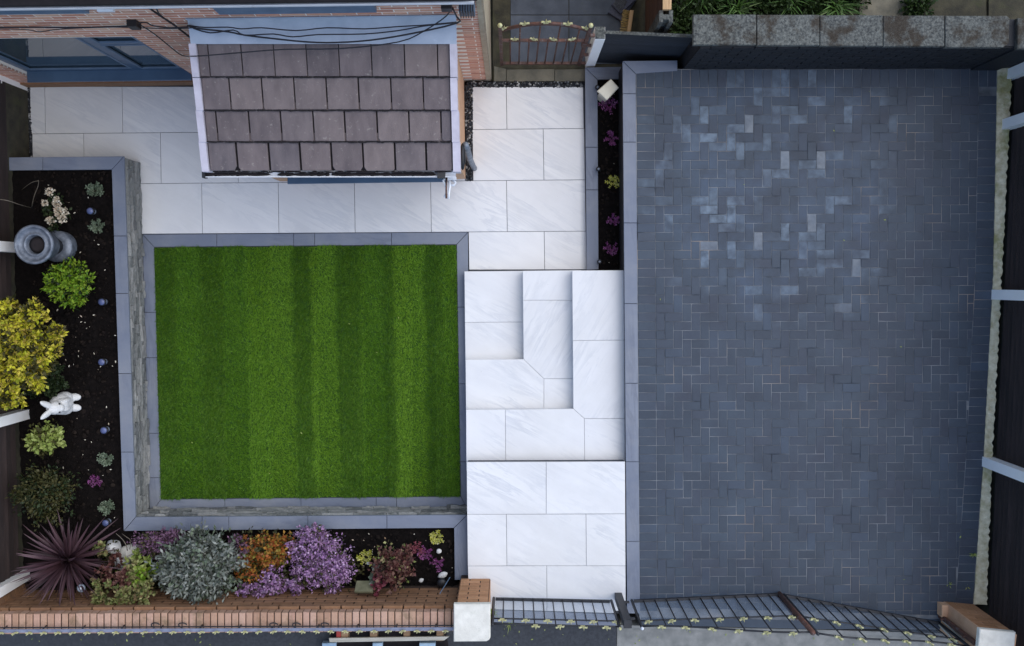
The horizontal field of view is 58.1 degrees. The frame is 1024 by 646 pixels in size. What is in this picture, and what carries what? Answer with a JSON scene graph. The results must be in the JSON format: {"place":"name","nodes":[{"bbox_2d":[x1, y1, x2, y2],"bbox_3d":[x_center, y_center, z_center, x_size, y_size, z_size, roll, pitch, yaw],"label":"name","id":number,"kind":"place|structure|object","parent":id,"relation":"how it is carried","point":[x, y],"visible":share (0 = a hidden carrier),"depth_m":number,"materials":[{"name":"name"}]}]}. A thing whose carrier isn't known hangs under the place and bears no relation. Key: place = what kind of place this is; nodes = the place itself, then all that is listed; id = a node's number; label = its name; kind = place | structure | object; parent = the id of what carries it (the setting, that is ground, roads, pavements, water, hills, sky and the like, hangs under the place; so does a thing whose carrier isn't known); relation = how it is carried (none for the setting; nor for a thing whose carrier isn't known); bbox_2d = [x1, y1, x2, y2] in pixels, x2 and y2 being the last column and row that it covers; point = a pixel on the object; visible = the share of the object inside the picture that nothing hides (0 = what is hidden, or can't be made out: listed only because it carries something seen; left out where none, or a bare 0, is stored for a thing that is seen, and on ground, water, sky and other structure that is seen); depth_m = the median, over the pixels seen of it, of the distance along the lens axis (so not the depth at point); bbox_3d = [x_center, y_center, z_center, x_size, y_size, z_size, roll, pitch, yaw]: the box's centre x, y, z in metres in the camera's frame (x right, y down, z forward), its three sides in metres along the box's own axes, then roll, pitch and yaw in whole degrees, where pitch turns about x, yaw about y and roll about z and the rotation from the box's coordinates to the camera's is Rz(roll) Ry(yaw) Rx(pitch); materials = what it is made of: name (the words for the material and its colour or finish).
{"place":"outdoors","nodes":[
{"label":"outdoors","id":0,"kind":"place"},
{"bbox_2d":[28,85,586,270],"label":"patio","id":1,"kind":"structure","parent":0,"point":[517,202],"depth_m":10.94,"materials":[{"name":"tile"}]},
{"bbox_2d":[27,87,31,156],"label":"gravel","id":2,"kind":"structure","parent":1,"relation":"on","point":[30,132],"depth_m":10.90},
{"bbox_2d":[0,622,616,645],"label":"street pavement","id":3,"kind":"structure","parent":0,"point":[570,636],"depth_m":10.65,"materials":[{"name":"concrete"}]},
{"bbox_2d":[322,631,448,645],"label":"pallet","id":4,"kind":"object","parent":3,"relation":"on","point":[396,638],"visible":0.71,"depth_m":10.54,"materials":[{"name":"white wood"}]},
{"bbox_2d":[464,85,473,180],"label":"gravel","id":5,"kind":"structure","parent":0,"point":[468,102],"depth_m":10.90,"materials":[{"name":"gravel"}]},
{"bbox_2d":[465,81,584,84],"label":"margin soil","id":6,"kind":"structure","parent":0,"point":[492,81],"depth_m":10.90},
{"bbox_2d":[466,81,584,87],"bbox_3d":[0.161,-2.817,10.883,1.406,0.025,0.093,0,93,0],"label":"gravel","id":7,"kind":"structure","parent":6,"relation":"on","point":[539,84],"depth_m":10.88,"materials":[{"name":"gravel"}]},
{"bbox_2d":[467,460,625,625],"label":"front path","id":8,"kind":"structure","parent":0,"point":[555,529],"depth_m":10.52,"materials":[{"name":"stone"}]},
{"bbox_2d":[454,575,490,641],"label":"gate pier","id":9,"kind":"structure","parent":8,"relation":"on","point":[472,613],"depth_m":9.67,"materials":[{"name":"brick"}]},
{"bbox_2d":[491,597,621,629],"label":"path gate","id":10,"kind":"structure","parent":9,"relation":"attached to","point":[553,600],"depth_m":9.95,"materials":[{"name":"black metal"}]},
{"bbox_2d":[615,593,634,627],"bbox_3d":[1.244,3.143,10.164,0.143,0.975,0.086,0,93,0],"label":"gate post","id":11,"kind":"object","parent":8,"relation":"on","point":[626,619],"visible":1,"depth_m":9.98,"materials":[{"name":"black metal"}]},
{"bbox_2d":[630,591,815,636],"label":"drive gate","id":12,"kind":"structure","parent":11,"relation":"attached to","point":[788,606],"depth_m":9.87,"materials":[{"name":"black metal"}]},
{"bbox_2d":[464,0,667,84],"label":"ground","id":13,"kind":"structure","parent":0,"point":[641,24],"depth_m":11.01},
{"bbox_2d":[0,75,29,597],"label":"panel fence","id":14,"kind":"object","parent":13,"relation":"on","point":[14,132],"visible":0.54,"depth_m":10.46,"materials":[{"name":"wood"}]},
{"bbox_2d":[0,580,459,633],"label":"front wall","id":15,"kind":"structure","parent":13,"relation":"on","point":[419,605],"depth_m":9.97,"materials":[{"name":"orange brick"}]},
{"bbox_2d":[0,622,453,635],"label":"wall railing","id":16,"kind":"object","parent":15,"relation":"on","point":[357,628],"depth_m":9.79,"materials":[{"name":"black metal"}]},
{"bbox_2d":[9,156,467,579],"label":"raised bed wall","id":17,"kind":"structure","parent":13,"relation":"on","point":[139,514],"depth_m":10.66,"materials":[{"name":"grey stone"}]},
{"bbox_2d":[12,170,126,587],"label":"bed soil","id":18,"kind":"structure","parent":17,"relation":"in","point":[26,275],"depth_m":10.63,"materials":[{"name":"soil"}]},
{"bbox_2d":[0,294,68,410],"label":"golden shrub","id":19,"kind":"object","parent":18,"relation":"on","point":[26,342],"visible":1,"depth_m":9.82,"materials":[{"name":"yellow plant"}]},
{"bbox_2d":[5,460,81,530],"bbox_3d":[-5.246,1.920,10.380,0.811,0.684,0.810,0,93,0],"label":"olive shrub","id":20,"kind":"object","parent":18,"relation":"on","point":[34,498],"visible":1,"depth_m":10.27,"materials":[{"name":"green plant"}]},
{"bbox_2d":[22,419,66,458],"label":"young shrub","id":21,"kind":"object","parent":18,"relation":"on","point":[43,439],"visible":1,"depth_m":10.36,"materials":[{"name":"green plant"}]},
{"bbox_2d":[19,358,69,400],"bbox_3d":[-5.233,0.719,10.438,0.561,0.459,0.467,-42,92,2],"label":"dark shrub","id":22,"kind":"object","parent":18,"relation":"on","point":[56,383],"visible":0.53,"depth_m":10.39,"materials":[{"name":"green plant"}]},
{"bbox_2d":[14,225,76,263],"bbox_3d":[-5.173,-0.863,10.282,0.428,0.660,0.428,0,93,0],"label":"grey urn","id":23,"kind":"object","parent":18,"relation":"on","point":[35,244],"visible":0.99,"depth_m":10.01,"materials":[{"name":"stone"}]},
{"bbox_2d":[41,187,71,232],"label":"white rose","id":24,"kind":"object","parent":18,"relation":"on","point":[60,215],"visible":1,"depth_m":10.27,"materials":[{"name":"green plant"}]},
{"bbox_2d":[40,392,80,419],"bbox_3d":[-5.128,0.927,10.360,0.323,0.601,0.265,0,93,0],"label":"rabbit statue","id":25,"kind":"object","parent":18,"relation":"on","point":[61,403],"visible":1,"depth_m":10.37,"materials":[{"name":"white stone"}]},
{"bbox_2d":[10,510,120,605],"bbox_3d":[-4.970,2.665,10.232,1.238,1.057,1.186,0,93,0],"label":"spiky cordyline","id":26,"kind":"object","parent":18,"relation":"on","point":[64,562],"visible":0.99,"depth_m":10.17,"materials":[{"name":"purple plant"}]},
{"bbox_2d":[40,256,95,311],"bbox_3d":[-4.940,-0.434,10.311,0.568,0.611,0.605,-35,92,1],"label":"box ball","id":27,"kind":"object","parent":18,"relation":"on","point":[61,280],"visible":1,"depth_m":10.18,"materials":[{"name":"green plant"}]},
{"bbox_2d":[86,207,97,214],"bbox_3d":[-4.761,-1.268,10.493,0.092,0.221,0.090,0,93,0],"label":"solar light","id":28,"kind":"object","parent":18,"relation":"on","point":[91,211],"visible":1,"depth_m":10.40,"materials":[{"name":"blue plastic"}]},
{"bbox_2d":[85,181,103,196],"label":"grey tuft","id":29,"kind":"object","parent":18,"relation":"on","point":[98,187],"visible":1,"depth_m":10.45,"materials":[{"name":"green plant"}]},
{"bbox_2d":[87,475,102,486],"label":"magenta sprig plant","id":30,"kind":"object","parent":18,"relation":"on","point":[97,480],"visible":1,"depth_m":10.60,"materials":[{"name":"purple plant"}]},
{"bbox_2d":[87,219,104,233],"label":"grey tuft","id":31,"kind":"object","parent":18,"relation":"on","point":[95,227],"visible":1,"depth_m":10.47,"materials":[{"name":"green plant"}]},
{"bbox_2d":[96,452,113,466],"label":"grey tuft","id":32,"kind":"object","parent":18,"relation":"on","point":[103,456],"visible":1,"depth_m":10.59,"materials":[{"name":"green plant"}]},
{"bbox_2d":[100,426,109,433],"bbox_3d":[-4.656,1.221,10.605,0.092,0.221,0.090,0,93,0],"label":"solar light","id":33,"kind":"object","parent":18,"relation":"on","point":[104,429],"visible":1,"depth_m":10.51,"materials":[{"name":"blue plastic"}]},
{"bbox_2d":[97,498,114,515],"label":"grey tuft","id":34,"kind":"object","parent":18,"relation":"on","point":[103,508],"visible":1,"depth_m":10.62,"materials":[{"name":"green plant"}]},
{"bbox_2d":[106,540,121,553],"bbox_3d":[-4.613,2.595,10.681,0.169,0.282,0.169,0,93,0],"label":"boulder","id":35,"kind":"object","parent":18,"relation":"on","point":[114,545],"visible":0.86,"depth_m":10.61,"materials":[{"name":"white stone"}]},
{"bbox_2d":[90,540,157,604],"bbox_3d":[-4.312,2.814,10.403,0.841,0.719,0.756,0,93,0],"label":"leafy shrub","id":36,"kind":"object","parent":18,"relation":"on","point":[126,596],"visible":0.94,"depth_m":10.19,"materials":[{"name":"green plant"}]},
{"bbox_2d":[48,185,441,583],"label":"fallen petals","id":37,"kind":"object","parent":18,"relation":"on","point":[106,406],"visible":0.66,"depth_m":10.61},
{"bbox_2d":[127,528,456,587],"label":"bed soil","id":38,"kind":"structure","parent":17,"relation":"in","point":[421,535],"depth_m":10.73,"materials":[{"name":"soil"}]},
{"bbox_2d":[119,544,142,560],"bbox_3d":[-4.418,2.667,10.689,0.264,0.260,0.201,0,93,0],"label":"boulder","id":39,"kind":"object","parent":38,"relation":"on","point":[124,552],"visible":0.52,"depth_m":10.60,"materials":[{"name":"stone"}]},
{"bbox_2d":[119,547,158,587],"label":"lime perennial","id":40,"kind":"object","parent":38,"relation":"on","point":[144,567],"visible":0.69,"depth_m":10.34,"materials":[{"name":"green plant"}]},
{"bbox_2d":[127,526,194,560],"bbox_3d":[-3.946,2.505,10.534,0.896,0.431,0.421,0,93,0],"label":"mauve heather","id":41,"kind":"object","parent":38,"relation":"on","point":[155,537],"visible":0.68,"depth_m":10.44,"materials":[{"name":"purple plant"}]},
{"bbox_2d":[144,519,249,604],"bbox_3d":[-3.502,2.700,10.339,1.075,0.834,1.036,29,92,-1],"label":"silver bush","id":42,"kind":"object","parent":38,"relation":"on","point":[195,569],"visible":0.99,"depth_m":10.17,"materials":[{"name":"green plant"}]},
{"bbox_2d":[86,540,364,592],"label":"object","id":43,"kind":"object","parent":38,"relation":"on","point":[287,572],"visible":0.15,"depth_m":10.59,"materials":[{"name":"green plant"}]},
{"bbox_2d":[227,530,253,569],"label":"mauve heather","id":44,"kind":"object","parent":38,"relation":"on","point":[239,538],"visible":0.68,"depth_m":10.43,"materials":[{"name":"purple plant"}]},
{"bbox_2d":[231,557,271,584],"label":"orange shrub","id":45,"kind":"object","parent":38,"relation":"on","point":[249,574],"visible":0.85,"depth_m":10.41,"materials":[{"name":"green plant"}]},
{"bbox_2d":[238,526,297,574],"bbox_3d":[-2.785,2.597,10.508,0.763,0.491,0.577,0,93,0],"label":"orange shrub","id":46,"kind":"object","parent":38,"relation":"on","point":[273,549],"visible":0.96,"depth_m":10.43,"materials":[{"name":"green plant"}]},
{"bbox_2d":[234,522,357,598],"bbox_3d":[-2.440,2.683,10.484,1.398,0.550,0.853,0,93,0],"label":"lilac heather","id":47,"kind":"object","parent":38,"relation":"on","point":[312,564],"visible":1,"depth_m":10.37,"materials":[{"name":"purple plant"}]},
{"bbox_2d":[354,581,373,592],"bbox_3d":[-1.665,3.022,10.512,0.226,0.490,0.224,0,93,0],"label":"leaning slab","id":48,"kind":"object","parent":38,"relation":"on","point":[363,587],"depth_m":10.32,"materials":[{"name":"stone"}]},
{"bbox_2d":[356,550,376,566],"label":"yellow sprig plant","id":49,"kind":"object","parent":38,"relation":"on","point":[362,558],"visible":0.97,"depth_m":10.57,"materials":[{"name":"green plant"}]},
{"bbox_2d":[367,562,381,585],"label":"variegated plant","id":50,"kind":"object","parent":38,"relation":"on","point":[371,578],"visible":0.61,"depth_m":10.41,"materials":[{"name":"green plant"}]},
{"bbox_2d":[370,574,391,596],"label":"crimson foliage","id":51,"kind":"object","parent":38,"relation":"on","point":[379,585],"visible":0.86,"depth_m":10.29,"materials":[{"name":"red plant"}]},
{"bbox_2d":[367,537,415,594],"bbox_3d":[-1.327,2.707,10.451,0.574,0.611,0.572,44,92,-2],"label":"wine shrub","id":52,"kind":"object","parent":38,"relation":"on","point":[405,558],"visible":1,"depth_m":10.33,"materials":[{"name":"red plant"}]},
{"bbox_2d":[410,541,423,556],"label":"crimson sprig plant","id":53,"kind":"object","parent":38,"relation":"on","point":[417,547],"visible":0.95,"depth_m":10.60,"materials":[{"name":"red plant"}]},
{"bbox_2d":[417,545,432,559],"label":"magenta sprig plant","id":54,"kind":"object","parent":38,"relation":"on","point":[424,551],"visible":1,"depth_m":10.62,"materials":[{"name":"purple plant"}]},
{"bbox_2d":[429,530,442,544],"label":"yellow sprig plant","id":55,"kind":"object","parent":38,"relation":"on","point":[436,540],"visible":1,"depth_m":10.61,"materials":[{"name":"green plant"}]},
{"bbox_2d":[430,558,443,571],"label":"magenta sprig plant","id":56,"kind":"object","parent":38,"relation":"on","point":[438,563],"visible":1,"depth_m":10.62,"materials":[{"name":"purple plant"}]},
{"bbox_2d":[437,577,449,593],"bbox_3d":[-0.774,2.987,10.464,0.191,0.442,0.111,-21,92,1],"label":"stake lantern","id":57,"kind":"object","parent":38,"relation":"on","point":[441,582],"visible":1,"depth_m":10.59,"materials":[{"name":"black plastic"}]},
{"bbox_2d":[0,0,491,183],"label":"house","id":58,"kind":"structure","parent":13,"relation":"on","point":[391,113],"depth_m":8.58,"materials":[{"name":"brick"}]},
{"bbox_2d":[0,25,126,27],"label":"cable","id":59,"kind":"object","parent":58,"relation":"attached to","point":[61,27],"visible":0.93,"depth_m":8.34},
{"bbox_2d":[0,37,191,82],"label":"window","id":60,"kind":"structure","parent":58,"relation":"in","point":[77,59],"depth_m":9.99,"materials":[{"name":"blue glass"}]},
{"bbox_2d":[7,27,193,31],"bbox_3d":[-3.804,-2.688,8.366,1.940,0.322,0.067,1,93,0],"label":"cable","id":61,"kind":"object","parent":58,"relation":"attached to","point":[80,28],"visible":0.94,"depth_m":8.44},
{"bbox_2d":[126,20,140,29],"bbox_3d":[-3.398,-2.680,8.284,0.086,0.120,0.061,0,93,0],"label":"junction box","id":62,"kind":"object","parent":58,"relation":"attached to","point":[133,25],"visible":1,"depth_m":8.23,"materials":[{"name":"black plastic"}]},
{"bbox_2d":[139,22,195,27],"bbox_3d":[-3.055,-2.666,8.252,0.495,0.193,0.035,3,93,0],"label":"cable","id":63,"kind":"object","parent":58,"relation":"attached to","point":[163,26],"visible":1,"depth_m":8.31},
{"bbox_2d":[150,9,189,37],"bbox_3d":[-3.050,-2.677,8.217,0.038,0.992,0.018,0,93,0],"label":"cable","id":64,"kind":"object","parent":58,"relation":"attached to","point":[173,24],"visible":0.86,"depth_m":8.28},
{"bbox_2d":[139,12,449,56],"bbox_3d":[-1.960,-2.566,8.714,2.869,1.614,0.370,0,93,0],"label":"cable","id":65,"kind":"object","parent":58,"relation":"attached to","point":[293,49],"visible":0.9,"depth_m":8.29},
{"bbox_2d":[189,21,456,30],"bbox_3d":[-1.694,-2.633,8.213,2.413,0.139,0.083,0,93,0],"label":"cable","id":66,"kind":"object","parent":58,"relation":"attached to","point":[323,27],"visible":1,"depth_m":8.17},
{"bbox_2d":[187,7,460,43],"bbox_3d":[-1.686,-2.592,8.087,2.474,0.431,0.203,-1,93,0],"label":"cable","id":67,"kind":"object","parent":58,"relation":"attached to","point":[457,17],"visible":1,"depth_m":8.23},
{"bbox_2d":[195,22,456,36],"bbox_3d":[-1.701,-2.611,8.242,2.427,0.195,0.131,0,93,0],"label":"cable","id":68,"kind":"object","parent":58,"relation":"attached to","point":[319,34],"visible":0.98,"depth_m":8.20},
{"bbox_2d":[441,5,451,11],"bbox_3d":[-0.558,-2.699,7.863,0.091,0.100,0.061,0,93,0],"label":"terminal box","id":69,"kind":"object","parent":58,"relation":"attached to","point":[446,8],"visible":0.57,"depth_m":7.82,"materials":[{"name":"black plastic"}]},
{"bbox_2d":[442,177,456,198],"bbox_3d":[-0.612,-1.328,8.997,0.145,0.066,0.232,0,93,0],"label":"hanging bracket","id":70,"kind":"object","parent":58,"relation":"attached to","point":[447,190],"visible":0.99,"depth_m":9.00,"materials":[{"name":"metal"}]},
{"bbox_2d":[459,1,474,17],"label":"ribbed vent","id":71,"kind":"object","parent":58,"relation":"attached to","point":[468,10],"visible":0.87,"depth_m":7.79,"materials":[{"name":"grey metal"}]},
{"bbox_2d":[142,232,469,508],"bbox_3d":[-2.453,0.612,11.108,3.918,0.141,3.426,0,93,0],"label":"lawn edging","id":72,"kind":"object","parent":13,"relation":"on","point":[459,240],"visible":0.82,"depth_m":11.01,"materials":[{"name":"grey stone"}]},
{"bbox_2d":[153,243,461,500],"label":"lawn grass","id":73,"kind":"structure","parent":72,"relation":"on","point":[393,362],"depth_m":11.02,"materials":[{"name":"plant"}]},
{"bbox_2d":[464,270,624,470],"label":"steps","id":74,"kind":"structure","parent":13,"relation":"on","point":[544,358],"depth_m":10.63,"materials":[{"name":"stone"}]},
{"bbox_2d":[585,67,620,269],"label":"planter kerb","id":75,"kind":"structure","parent":13,"relation":"on","point":[593,75],"depth_m":10.82,"materials":[{"name":"grey stone"}]},
{"bbox_2d":[596,79,619,269],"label":"planter soil","id":76,"kind":"structure","parent":75,"relation":"in","point":[610,207],"depth_m":10.89,"materials":[{"name":"soil"}]},
{"bbox_2d":[32,86,619,587],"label":"soil clods","id":77,"kind":"object","parent":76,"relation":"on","point":[82,342],"visible":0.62,"depth_m":10.64,"materials":[{"name":"soil"}]},
{"bbox_2d":[597,79,618,103],"bbox_3d":[1.095,-2.661,10.666,0.209,0.390,0.152,-43,92,2],"label":"cream lantern","id":78,"kind":"object","parent":76,"relation":"on","point":[608,89],"visible":1,"depth_m":10.47,"materials":[{"name":"plastic"}]},
{"bbox_2d":[598,97,617,114],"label":"planter heather","id":79,"kind":"object","parent":76,"relation":"on","point":[607,102],"visible":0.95,"depth_m":10.78,"materials":[{"name":"purple plant"}]},
{"bbox_2d":[603,241,617,255],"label":"planter heather","id":80,"kind":"object","parent":76,"relation":"on","point":[614,248],"visible":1,"depth_m":10.85,"materials":[{"name":"purple plant"}]},
{"bbox_2d":[603,130,618,145],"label":"planter heather","id":81,"kind":"object","parent":76,"relation":"on","point":[610,137],"visible":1,"depth_m":10.79,"materials":[{"name":"purple plant"}]},
{"bbox_2d":[605,175,619,187],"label":"planter heather","id":82,"kind":"object","parent":76,"relation":"on","point":[610,177],"visible":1,"depth_m":10.81,"materials":[{"name":"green plant"}]},
{"bbox_2d":[606,213,619,225],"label":"planter heather","id":83,"kind":"object","parent":76,"relation":"on","point":[614,220],"visible":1,"depth_m":10.83,"materials":[{"name":"purple plant"}]},
{"bbox_2d":[618,60,676,612],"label":"driveway kerb","id":84,"kind":"structure","parent":13,"relation":"on","point":[629,70],"depth_m":10.42,"materials":[{"name":"grey stone"}]},
{"bbox_2d":[645,0,672,32],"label":"passage fence","id":85,"kind":"object","parent":13,"relation":"on","point":[658,19],"visible":0.54,"depth_m":9.67,"materials":[{"name":"wood"}]},
{"bbox_2d":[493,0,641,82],"bbox_3d":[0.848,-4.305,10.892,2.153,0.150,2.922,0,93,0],"label":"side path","id":86,"kind":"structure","parent":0,"point":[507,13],"depth_m":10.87,"materials":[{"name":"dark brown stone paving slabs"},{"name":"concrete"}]},
{"bbox_2d":[608,0,635,21],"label":"rubber mats","id":87,"kind":"object","parent":86,"relation":"on","point":[618,7],"visible":1,"depth_m":10.75,"materials":[{"name":"rubber"}]},
{"bbox_2d":[620,10,633,31],"bbox_3d":[1.334,-3.510,10.753,0.131,0.081,0.277,8,93,0],"label":"broom head","id":88,"kind":"object","parent":87,"relation":"on","point":[629,19],"visible":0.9,"depth_m":10.73},
{"bbox_2d":[585,27,691,67],"bbox_3d":[1.375,-3.048,10.273,1.022,1.400,0.135,0,93,0],"label":"board screen","id":89,"kind":"object","parent":86,"relation":"on","point":[618,47],"visible":0.92,"depth_m":9.98,"materials":[{"name":"paint"}]},
{"bbox_2d":[497,19,594,65],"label":"side gate","id":90,"kind":"structure","parent":89,"relation":"attached to","point":[587,30],"depth_m":9.74,"materials":[{"name":"metal"}]},
{"bbox_2d":[617,613,956,645],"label":"concrete crossover","id":91,"kind":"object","parent":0,"point":[647,637],"visible":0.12,"depth_m":10.67,"materials":[{"name":"concrete"}]},
{"bbox_2d":[617,619,943,636],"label":"street kerb","id":92,"kind":"structure","parent":91,"relation":"on","point":[635,623],"depth_m":10.61,"materials":[{"name":"concrete"}]},
{"bbox_2d":[635,69,996,629],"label":"driveway","id":93,"kind":"structure","parent":0,"point":[809,427],"depth_m":10.42,"materials":[{"name":"stone"}]},
{"bbox_2d":[677,15,1023,68],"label":"boundary wall","id":94,"kind":"structure","parent":93,"relation":"on","point":[826,42],"depth_m":9.28,"materials":[{"name":"stone"}]},
{"bbox_2d":[937,601,1016,645],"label":"gate pier","id":95,"kind":"structure","parent":93,"relation":"on","point":[980,626],"depth_m":9.97,"materials":[{"name":"brick"}]},
{"bbox_2d":[938,621,964,643],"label":"bleached slats","id":96,"kind":"object","parent":95,"relation":"attached to","point":[949,634],"visible":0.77,"depth_m":10.24,"materials":[{"name":"grey wood"}]},
{"bbox_2d":[938,615,975,644],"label":"gate post","id":97,"kind":"object","parent":95,"relation":"attached to","point":[960,631],"visible":1,"depth_m":10.07,"materials":[{"name":"metal"}]},
{"bbox_2d":[783,593,969,645],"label":"drive gate","id":98,"kind":"structure","parent":97,"relation":"attached to","point":[882,613],"depth_m":10.00,"materials":[{"name":"black metal"}]},
{"bbox_2d":[971,18,1023,69],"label":"wall pier","id":99,"kind":"structure","parent":93,"relation":"on","point":[1014,55],"depth_m":9.65,"materials":[{"name":"concrete"}]},
{"bbox_2d":[973,62,1023,645],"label":"panel fence","id":100,"kind":"object","parent":93,"relation":"on","point":[999,586],"visible":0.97,"depth_m":10.27,"materials":[{"name":"wood"}]},
{"bbox_2d":[668,0,986,32],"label":"neighbour soil","id":101,"kind":"structure","parent":0,"point":[783,13],"depth_m":10.35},
{"bbox_2d":[712,0,761,14],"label":"strap plant","id":102,"kind":"object","parent":101,"relation":"on","point":[737,10],"visible":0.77,"depth_m":10.23,"materials":[{"name":"green plant"}]},
{"bbox_2d":[770,0,823,14],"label":"strap plant","id":103,"kind":"object","parent":101,"relation":"on","point":[788,11],"visible":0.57,"depth_m":10.19,"materials":[{"name":"green plant"}]},
{"bbox_2d":[669,0,937,33],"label":"undergrowth","id":104,"kind":"object","parent":101,"relation":"on","point":[768,7],"visible":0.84,"depth_m":10.22,"materials":[{"name":"plant"}]},
{"bbox_2d":[814,0,864,15],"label":"strap plant","id":105,"kind":"object","parent":101,"relation":"on","point":[836,7],"visible":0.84,"depth_m":10.24,"materials":[{"name":"green plant"}]},
{"bbox_2d":[859,0,1023,18],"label":"neighbour paving","id":106,"kind":"structure","parent":101,"relation":"on","point":[1011,9],"depth_m":10.32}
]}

